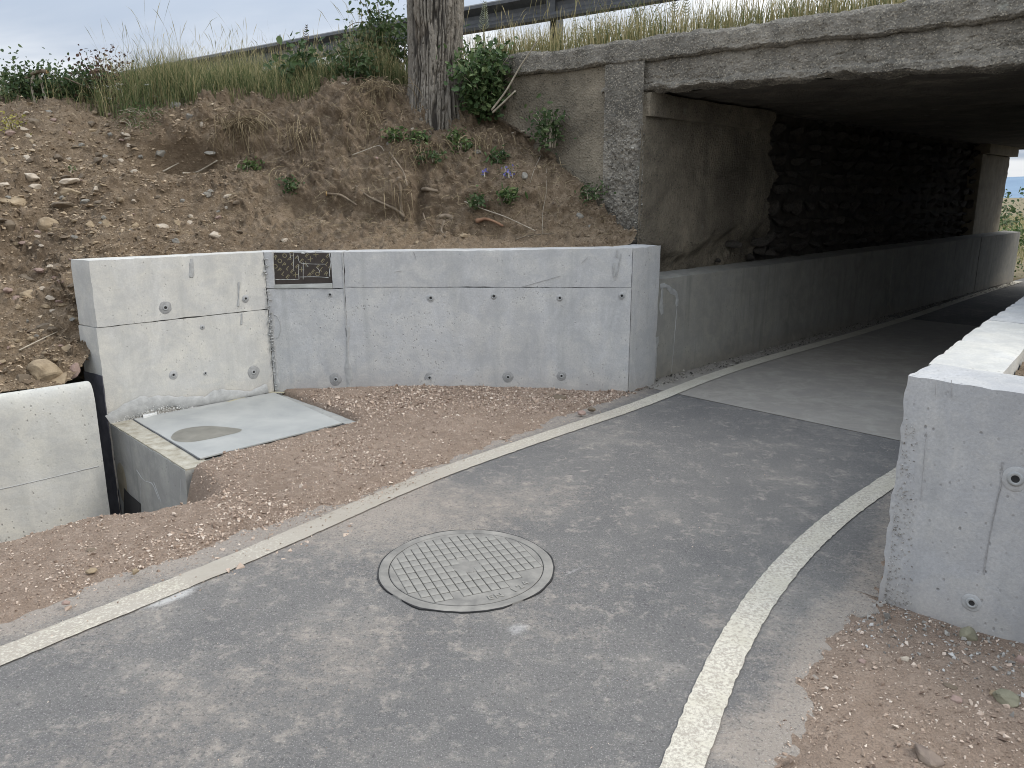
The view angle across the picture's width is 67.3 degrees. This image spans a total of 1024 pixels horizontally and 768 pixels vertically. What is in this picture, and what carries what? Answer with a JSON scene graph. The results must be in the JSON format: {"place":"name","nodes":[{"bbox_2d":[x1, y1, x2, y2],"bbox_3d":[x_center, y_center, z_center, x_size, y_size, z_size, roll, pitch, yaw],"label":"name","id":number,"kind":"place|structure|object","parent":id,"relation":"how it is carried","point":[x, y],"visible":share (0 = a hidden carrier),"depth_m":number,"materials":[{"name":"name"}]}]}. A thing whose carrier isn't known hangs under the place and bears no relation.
{"place":"outdoors","nodes":[
{"label":"outdoors","id":0,"kind":"place"},
{"bbox_2d":[0,74,636,392],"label":"earth bank","id":1,"kind":"structure","parent":0,"point":[478,239],"depth_m":7.06,"materials":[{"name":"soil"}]},
{"bbox_2d":[4,220,15,231],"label":"rock","id":2,"kind":"object","parent":1,"relation":"on","point":[9,225],"visible":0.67,"depth_m":6.22,"materials":[{"name":"beige stone"}]},
{"bbox_2d":[0,196,26,206],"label":"rock","id":3,"kind":"object","parent":1,"relation":"on","point":[15,201],"visible":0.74,"depth_m":6.37,"materials":[{"name":"beige stone"}]},
{"bbox_2d":[0,110,31,134],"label":"weed","id":4,"kind":"object","parent":1,"relation":"on","point":[7,126],"visible":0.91,"depth_m":7.00,"materials":[{"name":"yellow plant"}]},
{"bbox_2d":[15,374,30,382],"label":"rock","id":5,"kind":"object","parent":1,"relation":"on","point":[20,377],"visible":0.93,"depth_m":5.08,"materials":[{"name":"brown stone"}]},
{"bbox_2d":[13,289,32,299],"bbox_3d":[-3.558,-0.648,5.638,0.218,0.097,0.103,-4,14,-32],"label":"rock","id":6,"kind":"object","parent":1,"relation":"on","point":[27,293],"visible":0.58,"depth_m":5.61,"materials":[{"name":"beige stone"}]},
{"bbox_2d":[18,273,34,281],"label":"rock","id":7,"kind":"object","parent":1,"relation":"on","point":[26,277],"visible":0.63,"depth_m":5.96,"materials":[{"name":"beige stone"}]},
{"bbox_2d":[24,173,39,180],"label":"rock","id":8,"kind":"object","parent":1,"relation":"on","point":[32,177],"visible":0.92,"depth_m":6.59,"materials":[{"name":"beige stone"}]},
{"bbox_2d":[30,74,35,101],"bbox_3d":[-4.782,-2.966,7.692,0.066,0.316,0.075,0,14,0],"label":"stick","id":9,"kind":"object","parent":1,"relation":"on","point":[31,87],"visible":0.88,"depth_m":7.68,"materials":[{"name":"beige wood"}]},
{"bbox_2d":[27,118,38,124],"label":"rock","id":10,"kind":"object","parent":1,"relation":"on","point":[34,121],"visible":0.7,"depth_m":7.19,"materials":[{"name":"beige stone"}]},
{"bbox_2d":[28,184,41,188],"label":"rock","id":11,"kind":"object","parent":1,"relation":"on","point":[36,186],"visible":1,"depth_m":6.58,"materials":[{"name":"beige stone"}]},
{"bbox_2d":[0,44,74,101],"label":"bramble bush","id":12,"kind":"object","parent":1,"relation":"on","point":[12,82],"visible":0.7,"depth_m":7.68,"materials":[{"name":"green plant"}]},
{"bbox_2d":[25,69,48,78],"bbox_3d":[-4.736,-3.087,7.666,0.276,0.098,0.042,3,14,12],"label":"stick","id":13,"kind":"object","parent":12,"relation":"on","point":[44,71],"visible":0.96,"depth_m":7.64,"materials":[{"name":"brown wood"}]},
{"bbox_2d":[19,332,56,350],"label":"twig","id":14,"kind":"object","parent":1,"relation":"on","point":[35,342],"visible":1,"depth_m":5.38,"materials":[{"name":"beige wood"}]},
{"bbox_2d":[32,323,49,329],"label":"rock","id":15,"kind":"object","parent":1,"relation":"on","point":[44,326],"visible":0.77,"depth_m":5.52,"materials":[{"name":"grey stone"}]},
{"bbox_2d":[25,355,62,380],"bbox_3d":[-3.200,-0.086,5.234,0.235,0.213,0.159,-1,14,-4],"label":"rock","id":16,"kind":"object","parent":1,"relation":"on","point":[45,369],"visible":0.92,"depth_m":5.18,"materials":[{"name":"beige stone"}]},
{"bbox_2d":[37,217,58,231],"bbox_3d":[-3.857,-1.325,6.394,0.125,0.128,0.152,11,18,39],"label":"rock","id":17,"kind":"object","parent":1,"relation":"on","point":[44,223],"visible":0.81,"depth_m":6.34,"materials":[{"name":"beige stone"}]},
{"bbox_2d":[51,372,66,383],"bbox_3d":[-3.116,0.004,5.246,0.202,0.096,0.113,-32,30,-32],"label":"rock","id":18,"kind":"object","parent":1,"relation":"on","point":[61,379],"visible":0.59,"depth_m":5.24,"materials":[{"name":"beige stone"}]},
{"bbox_2d":[0,52,119,101],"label":"bramble bush","id":19,"kind":"object","parent":1,"relation":"on","point":[69,84],"visible":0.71,"depth_m":7.77,"materials":[{"name":"green plant"}]},
{"bbox_2d":[51,202,77,208],"bbox_3d":[-3.830,-1.524,6.576,0.196,0.070,0.207,8,16,30],"label":"rock","id":20,"kind":"object","parent":1,"relation":"on","point":[61,205],"visible":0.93,"depth_m":6.50,"materials":[{"name":"grey stone"}]},
{"bbox_2d":[59,178,79,184],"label":"rock","id":21,"kind":"object","parent":1,"relation":"on","point":[66,181],"visible":1,"depth_m":6.63,"materials":[{"name":"beige stone"}]},
{"bbox_2d":[60,188,80,196],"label":"rock","id":22,"kind":"object","parent":1,"relation":"on","point":[64,191],"visible":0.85,"depth_m":6.58,"materials":[{"name":"beige stone"}]},
{"bbox_2d":[69,363,79,378],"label":"rock","id":23,"kind":"object","parent":1,"relation":"on","point":[74,367],"visible":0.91,"depth_m":5.38,"materials":[{"name":"stone"}]},
{"bbox_2d":[59,44,138,95],"bbox_3d":[-4.306,-3.208,8.037,0.689,0.638,0.746,-12,18,-39],"label":"withered bramble","id":24,"kind":"object","parent":1,"relation":"on","point":[96,68],"visible":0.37,"depth_m":7.94,"materials":[{"name":"green plant"}]},
{"bbox_2d":[107,108,156,133],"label":"weed","id":25,"kind":"object","parent":1,"relation":"on","point":[130,121],"visible":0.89,"depth_m":7.46,"materials":[{"name":"green plant"}]},
{"bbox_2d":[114,91,169,126],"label":"weed","id":26,"kind":"object","parent":1,"relation":"on","point":[140,111],"visible":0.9,"depth_m":7.55,"materials":[{"name":"green plant"}]},
{"bbox_2d":[0,0,407,117],"bbox_3d":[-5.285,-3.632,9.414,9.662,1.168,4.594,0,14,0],"label":"grass","id":27,"kind":"structure","parent":1,"relation":"on","point":[176,89],"depth_m":7.74,"materials":[{"name":"green plant"}]},
{"bbox_2d":[209,231,220,237],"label":"rock","id":28,"kind":"object","parent":1,"relation":"on","point":[213,234],"visible":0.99,"depth_m":6.69,"materials":[{"name":"beige stone"}]},
{"bbox_2d":[194,102,271,149],"bbox_3d":[-2.748,-2.526,7.535,0.947,0.458,0.218,0,14,0],"label":"root tuft","id":29,"kind":"object","parent":1,"relation":"on","point":[229,121],"visible":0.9,"depth_m":7.50,"materials":[{"name":"brown plant"}]},
{"bbox_2d":[205,106,291,164],"bbox_3d":[-2.586,-2.353,7.582,1.022,0.736,0.296,0,14,0],"label":"root tuft","id":30,"kind":"object","parent":1,"relation":"hanging from","point":[244,121],"visible":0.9,"depth_m":7.49,"materials":[{"name":"brown plant"}]},
{"bbox_2d":[237,156,264,171],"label":"weed","id":31,"kind":"object","parent":1,"relation":"on","point":[248,165],"visible":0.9,"depth_m":7.43,"materials":[{"name":"green plant"}]},
{"bbox_2d":[275,174,304,194],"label":"weed","id":32,"kind":"object","parent":1,"relation":"on","point":[292,187],"visible":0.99,"depth_m":7.20,"materials":[{"name":"green plant"}]},
{"bbox_2d":[263,30,328,88],"bbox_3d":[-2.191,-3.276,7.871,0.727,0.697,0.527,0,14,0],"label":"broad leaf weed","id":33,"kind":"object","parent":1,"relation":"on","point":[292,62],"visible":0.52,"depth_m":7.82,"materials":[{"name":"green plant"}]},
{"bbox_2d":[276,117,321,159],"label":"root tuft","id":34,"kind":"object","parent":1,"relation":"on","point":[295,133],"visible":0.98,"depth_m":7.34,"materials":[{"name":"brown plant"}]},
{"bbox_2d":[0,75,635,240],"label":"straw","id":35,"kind":"object","parent":1,"relation":"on","point":[494,188],"visible":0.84,"depth_m":7.13,"materials":[{"name":"brown plant"}]},
{"bbox_2d":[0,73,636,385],"bbox_3d":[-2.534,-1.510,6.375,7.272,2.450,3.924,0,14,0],"label":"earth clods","id":36,"kind":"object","parent":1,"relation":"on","point":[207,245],"visible":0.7,"depth_m":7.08,"materials":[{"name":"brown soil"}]},
{"bbox_2d":[326,191,356,204],"bbox_3d":[-1.588,-1.724,7.146,0.306,0.130,0.040,2,14,8],"label":"cut root","id":37,"kind":"object","parent":1,"relation":"on","point":[343,196],"visible":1,"depth_m":7.14,"materials":[{"name":"brown plant"}]},
{"bbox_2d":[322,25,383,83],"bbox_3d":[-1.563,-3.208,7.626,0.640,0.696,0.553,0,14,0],"label":"weed","id":38,"kind":"object","parent":1,"relation":"on","point":[361,69],"visible":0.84,"depth_m":7.60,"materials":[{"name":"green plant"}]},
{"bbox_2d":[331,105,403,147],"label":"root tuft","id":39,"kind":"object","parent":1,"relation":"on","point":[365,115],"visible":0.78,"depth_m":7.31,"materials":[{"name":"brown plant"}]},
{"bbox_2d":[335,0,407,69],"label":"bramble bush","id":40,"kind":"object","parent":1,"relation":"on","point":[380,29],"visible":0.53,"depth_m":8.10,"materials":[{"name":"green plant"}]},
{"bbox_2d":[355,185,404,217],"bbox_3d":[-1.222,-1.681,7.095,0.514,0.302,0.045,4,14,17],"label":"root","id":41,"kind":"object","parent":1,"relation":"on","point":[389,206],"visible":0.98,"depth_m":7.07,"materials":[{"name":"brown plant"}]},
{"bbox_2d":[342,76,423,118],"bbox_3d":[-1.240,-2.686,7.450,0.864,0.580,0.234,0,14,0],"label":"root tuft","id":42,"kind":"object","parent":1,"relation":"on","point":[394,89],"visible":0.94,"depth_m":7.39,"materials":[{"name":"brown plant"}]},
{"bbox_2d":[380,126,408,142],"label":"weed","id":43,"kind":"object","parent":1,"relation":"on","point":[394,135],"visible":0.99,"depth_m":7.19,"materials":[{"name":"green plant"}]},
{"bbox_2d":[389,152,407,185],"bbox_3d":[-1.048,-1.985,7.097,0.035,0.318,0.324,-11,17,-38],"label":"root","id":44,"kind":"object","parent":1,"relation":"on","point":[398,164],"visible":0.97,"depth_m":7.06,"materials":[{"name":"brown plant"}]},
{"bbox_2d":[397,176,405,220],"bbox_3d":[-1.019,-1.697,7.057,0.056,0.402,0.110,-9,17,-34],"label":"root","id":45,"kind":"object","parent":1,"relation":"on","point":[400,194],"visible":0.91,"depth_m":7.03,"materials":[{"name":"brown plant"}]},
{"bbox_2d":[384,178,420,222],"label":"root tuft","id":46,"kind":"object","parent":1,"relation":"hanging from","point":[400,200],"visible":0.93,"depth_m":6.95,"materials":[{"name":"brown plant"}]},
{"bbox_2d":[371,138,437,172],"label":"root tuft","id":47,"kind":"object","parent":1,"relation":"hanging from","point":[410,147],"visible":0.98,"depth_m":7.13,"materials":[{"name":"brown plant"}]},
{"bbox_2d":[401,128,433,144],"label":"weed","id":48,"kind":"object","parent":1,"relation":"on","point":[424,137],"visible":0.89,"depth_m":7.21,"materials":[{"name":"green plant"}]},
{"bbox_2d":[421,187,437,192],"bbox_3d":[-0.777,-1.792,7.107,0.227,0.053,0.087,12,18,40],"label":"root","id":49,"kind":"object","parent":1,"relation":"on","point":[423,189],"visible":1,"depth_m":7.06,"materials":[{"name":"brown plant"}]},
{"bbox_2d":[414,142,446,167],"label":"weed","id":50,"kind":"object","parent":1,"relation":"on","point":[434,155],"visible":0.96,"depth_m":7.13,"materials":[{"name":"green plant"}]},
{"bbox_2d":[405,134,458,164],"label":"root tuft","id":51,"kind":"object","parent":1,"relation":"on","point":[423,144],"visible":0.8,"depth_m":7.20,"materials":[{"name":"plant"}]},
{"bbox_2d":[407,0,463,134],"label":"tree","id":52,"kind":"object","parent":1,"relation":"on","point":[432,25],"visible":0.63,"depth_m":7.34,"materials":[{"name":"brown plant"}]},
{"bbox_2d":[439,214,454,219],"bbox_3d":[-0.598,-1.521,7.036,0.158,0.073,0.058,5,14,18],"label":"root","id":53,"kind":"object","parent":1,"relation":"on","point":[447,216],"visible":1,"depth_m":7.02,"materials":[{"name":"brown plant"}]},
{"bbox_2d":[442,125,466,142],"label":"weed","id":54,"kind":"object","parent":1,"relation":"on","point":[454,137],"visible":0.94,"depth_m":7.28,"materials":[{"name":"green plant"}]},
{"bbox_2d":[451,137,480,158],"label":"weed","id":55,"kind":"object","parent":1,"relation":"on","point":[468,144],"visible":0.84,"depth_m":7.22,"materials":[{"name":"green plant"}]},
{"bbox_2d":[436,24,521,123],"bbox_3d":[-0.281,-2.929,7.322,0.826,0.880,0.658,-8,16,-30],"label":"oak bush","id":56,"kind":"object","parent":1,"relation":"on","point":[482,86],"visible":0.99,"depth_m":7.25,"materials":[{"name":"green plant"}]},
{"bbox_2d":[492,91,515,112],"bbox_3d":[-0.077,-2.641,7.204,0.272,0.189,0.020,9,17,34],"label":"stick","id":57,"kind":"object","parent":56,"relation":"on","point":[503,102],"visible":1,"depth_m":7.20,"materials":[{"name":"beige wood"}]},
{"bbox_2d":[491,39,537,110],"bbox_3d":[0.025,-2.864,7.146,0.497,0.602,0.039,7,15,26],"label":"stick","id":58,"kind":"object","parent":56,"relation":"on","point":[498,101],"visible":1,"depth_m":7.17,"materials":[{"name":"beige wood"}]},
{"bbox_2d":[465,185,492,209],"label":"weed","id":59,"kind":"object","parent":1,"relation":"on","point":[479,200],"visible":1,"depth_m":6.90,"materials":[{"name":"green plant"}]},
{"bbox_2d":[456,130,515,159],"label":"root tuft","id":60,"kind":"object","parent":1,"relation":"on","point":[482,142],"visible":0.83,"depth_m":7.22,"materials":[{"name":"brown plant"}]},
{"bbox_2d":[475,217,503,226],"bbox_3d":[-0.202,-1.459,6.937,0.266,0.084,0.044,3,14,14],"label":"root","id":61,"kind":"object","parent":1,"relation":"on","point":[478,220],"visible":1,"depth_m":6.92,"materials":[{"name":"brown wood"}]},
{"bbox_2d":[482,143,509,169],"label":"weed","id":62,"kind":"object","parent":1,"relation":"on","point":[499,158],"visible":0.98,"depth_m":7.15,"materials":[{"name":"green plant"}]},
{"bbox_2d":[464,201,534,230],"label":"twig","id":63,"kind":"object","parent":1,"relation":"on","point":[502,215],"visible":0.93,"depth_m":6.90,"materials":[{"name":"brown wood"}]},
{"bbox_2d":[496,159,518,178],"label":"blue flower","id":64,"kind":"object","parent":1,"relation":"on","point":[507,171],"visible":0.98,"depth_m":6.97,"materials":[{"name":"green plant"}]},
{"bbox_2d":[496,183,527,205],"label":"weed","id":65,"kind":"object","parent":1,"relation":"on","point":[510,196],"visible":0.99,"depth_m":6.91,"materials":[{"name":"green plant"}]},
{"bbox_2d":[574,176,615,203],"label":"weed","id":66,"kind":"object","parent":1,"relation":"on","point":[596,195],"visible":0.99,"depth_m":6.92,"materials":[{"name":"green plant"}]},
{"bbox_2d":[0,385,661,635],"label":"gravel verge","id":67,"kind":"structure","parent":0,"point":[33,602],"depth_m":4.44,"materials":[{"name":"brown gravel"}]},
{"bbox_2d":[0,381,109,542],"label":"precast barrier","id":68,"kind":"object","parent":67,"relation":"on","point":[52,473],"visible":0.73,"depth_m":5.10,"materials":[{"name":"concrete"}]},
{"bbox_2d":[110,394,355,514],"bbox_3d":[-1.997,0.766,5.734,1.378,1.006,1.447,-13,19,-43],"label":"drain chamber","id":69,"kind":"object","parent":67,"relation":"in","point":[154,471],"visible":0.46,"depth_m":5.22,"materials":[{"name":"concrete"}]},
{"bbox_2d":[133,392,341,459],"bbox_3d":[-1.968,0.272,5.677,1.206,0.036,1.289,-13,19,-42],"label":"cover plate","id":70,"kind":"object","parent":69,"relation":"on","point":[205,431],"visible":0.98,"depth_m":5.56,"materials":[{"name":"metal"}]},
{"bbox_2d":[71,244,660,514],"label":"retaining wall","id":71,"kind":"structure","parent":67,"relation":"on","point":[160,334],"depth_m":6.27,"materials":[{"name":"concrete"}]},
{"bbox_2d":[273,252,332,287],"bbox_3d":[-1.698,-0.925,6.242,0.478,0.295,0.046,0,14,0],"label":"plywood board","id":72,"kind":"object","parent":71,"relation":"attached to","point":[302,270],"visible":1,"depth_m":6.25,"materials":[{"name":"brown wood"}]},
{"bbox_2d":[326,383,629,413],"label":"gravel","id":73,"kind":"structure","parent":67,"relation":"on","point":[447,400],"depth_m":6.11,"materials":[{"name":"gravel"}]},
{"bbox_2d":[0,387,899,767],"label":"asphalt path","id":74,"kind":"structure","parent":0,"point":[264,661],"depth_m":2.94,"materials":[{"name":"grey asphalt"}]},
{"bbox_2d":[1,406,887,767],"bbox_3d":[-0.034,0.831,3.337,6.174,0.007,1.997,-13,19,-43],"label":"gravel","id":75,"kind":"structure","parent":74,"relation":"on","point":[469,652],"depth_m":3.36,"materials":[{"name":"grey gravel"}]},
{"bbox_2d":[377,530,554,613],"bbox_3d":[-0.201,0.811,3.417,0.784,0.016,0.779,0,14,0],"label":"manhole","id":76,"kind":"object","parent":74,"relation":"on","point":[464,571],"visible":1,"depth_m":3.36,"materials":[{"name":"metal"}]},
{"bbox_2d":[0,281,1021,665],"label":"edge line","id":77,"kind":"object","parent":74,"relation":"on","point":[78,623],"visible":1,"depth_m":3.85,"materials":[{"name":"paint"}]},
{"bbox_2d":[659,468,895,767],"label":"edge line","id":78,"kind":"object","parent":74,"relation":"on","point":[694,735],"visible":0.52,"depth_m":2.87,"materials":[{"name":"paint"}]},
{"bbox_2d":[878,297,1023,643],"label":"corner wall","id":79,"kind":"structure","parent":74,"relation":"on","point":[954,552],"depth_m":2.86,"materials":[{"name":"grey concrete"}]},
{"bbox_2d":[0,198,1023,440],"bbox_3d":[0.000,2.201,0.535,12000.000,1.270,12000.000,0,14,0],"label":"ground","id":80,"kind":"structure","parent":0,"point":[1019,272],"depth_m":18.00,"materials":[{"name":"brown soil"}]},
{"bbox_2d":[461,0,1023,271],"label":"road bridge","id":81,"kind":"structure","parent":80,"relation":"on","point":[879,125],"depth_m":7.17,"materials":[{"name":"concrete"}]},
{"bbox_2d":[9,0,678,92],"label":"guardrail","id":82,"kind":"object","parent":81,"relation":"on","point":[515,8],"visible":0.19,"depth_m":8.14,"materials":[{"name":"metal"}]},
{"bbox_2d":[520,93,576,154],"bbox_3d":[0.329,-2.381,7.073,0.532,0.533,0.366,0,14,0],"label":"weed","id":83,"kind":"object","parent":81,"relation":"attached to","point":[544,130],"visible":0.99,"depth_m":7.05,"materials":[{"name":"green plant"}]},
{"bbox_2d":[574,4,625,39],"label":"weed","id":84,"kind":"object","parent":81,"relation":"on","point":[595,20],"visible":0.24,"depth_m":7.36,"materials":[{"name":"green plant"}]},
{"bbox_2d":[609,0,676,32],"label":"weed","id":85,"kind":"object","parent":81,"relation":"on","point":[636,17],"visible":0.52,"depth_m":7.16,"materials":[{"name":"green plant"}]},
{"bbox_2d":[462,0,905,66],"bbox_3d":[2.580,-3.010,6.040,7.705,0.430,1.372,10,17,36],"label":"grass","id":86,"kind":"structure","parent":81,"relation":"on","point":[587,40],"depth_m":6.54,"materials":[{"name":"plant"}]},
{"bbox_2d":[478,1,488,40],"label":"seed spike","id":87,"kind":"object","parent":86,"relation":"part of","point":[484,10],"visible":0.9,"depth_m":7.84,"materials":[{"name":"plant"}]},
{"bbox_2d":[655,231,1019,378],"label":"lining wall","id":88,"kind":"structure","parent":81,"relation":"attached to","point":[711,314],"depth_m":8.80,"materials":[{"name":"concrete"}]},
{"bbox_2d":[998,219,1023,251],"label":"shrub","id":89,"kind":"object","parent":80,"relation":"on","point":[1021,231],"visible":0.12,"depth_m":22.78,"materials":[{"name":"green plant"}]},
{"bbox_2d":[999,187,1023,229],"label":"shrub","id":90,"kind":"object","parent":80,"relation":"on","point":[1005,207],"visible":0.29,"depth_m":37.45,"materials":[{"name":"green plant"}]},
{"bbox_2d":[0,0,1023,176],"label":"sky","id":91,"kind":"structure","parent":0,"point":[57,26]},
{"bbox_2d":[648,317,979,440],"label":"concrete path","id":92,"kind":"structure","parent":0,"point":[857,383],"depth_m":7.01,"materials":[{"name":"grey concrete"}]},
{"bbox_2d":[626,282,1018,392],"bbox_3d":[5.263,-0.939,10.578,12.201,0.034,0.222,-13,19,-43],"label":"rubble","id":93,"kind":"object","parent":92,"relation":"on","point":[842,332],"visible":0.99,"depth_m":8.87,"materials":[{"name":"grey gravel"}]},
{"bbox_2d":[765,561,1023,767],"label":"gravel verge","id":94,"kind":"structure","parent":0,"point":[848,735],"depth_m":2.49,"materials":[{"name":"brown gravel"}]},
{"bbox_2d":[889,729,944,767],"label":"rock","id":95,"kind":"object","parent":94,"relation":"on","point":[929,757],"visible":0.98,"depth_m":2.20,"materials":[{"name":"beige stone"}]},
{"bbox_2d":[943,682,957,689],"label":"rock","id":96,"kind":"object","parent":94,"relation":"on","point":[951,686],"visible":1,"depth_m":2.54,"materials":[{"name":"brown stone"}]},
{"bbox_2d":[950,694,962,702],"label":"rock","id":97,"kind":"object","parent":94,"relation":"on","point":[956,698],"visible":1,"depth_m":2.47,"materials":[{"name":"pink stone"}]},
{"bbox_2d":[959,626,977,640],"bbox_3d":[1.681,0.923,2.827,0.062,0.062,0.042,3,14,10],"label":"rock","id":98,"kind":"object","parent":94,"relation":"on","point":[968,633],"visible":0.94,"depth_m":2.82,"materials":[{"name":"beige stone"}]},
{"bbox_2d":[992,688,1020,707],"bbox_3d":[1.585,1.010,2.470,0.075,0.058,0.063,14,19,34],"label":"rock","id":99,"kind":"object","parent":94,"relation":"on","point":[1006,696],"visible":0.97,"depth_m":2.46,"materials":[{"name":"grey stone"}]},
{"bbox_2d":[1015,646,1023,662],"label":"rock","id":100,"kind":"object","parent":94,"relation":"on","point":[1019,658],"visible":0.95,"depth_m":2.67,"materials":[{"name":"stone"}]},
{"bbox_2d":[885,278,1023,325],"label":"path","id":101,"kind":"structure","parent":0,"point":[979,310],"depth_m":11.33,"materials":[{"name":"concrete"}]},
{"bbox_2d":[998,211,1023,263],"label":"grass","id":102,"kind":"structure","parent":0,"point":[1021,250],"depth_m":34.84,"materials":[{"name":"green plant"}]},
{"bbox_2d":[1003,176,1023,197],"bbox_3d":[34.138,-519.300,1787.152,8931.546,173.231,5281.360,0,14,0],"label":"hills","id":103,"kind":"structure","parent":0,"point":[1013,185],"depth_m":1721.97,"materials":[{"name":"blue"}]},
{"bbox_2d":[1015,362,1023,375],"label":"soil","id":104,"kind":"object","parent":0,"point":[1020,372],"visible":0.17,"depth_m":3.26,"materials":[{"name":"soil"}]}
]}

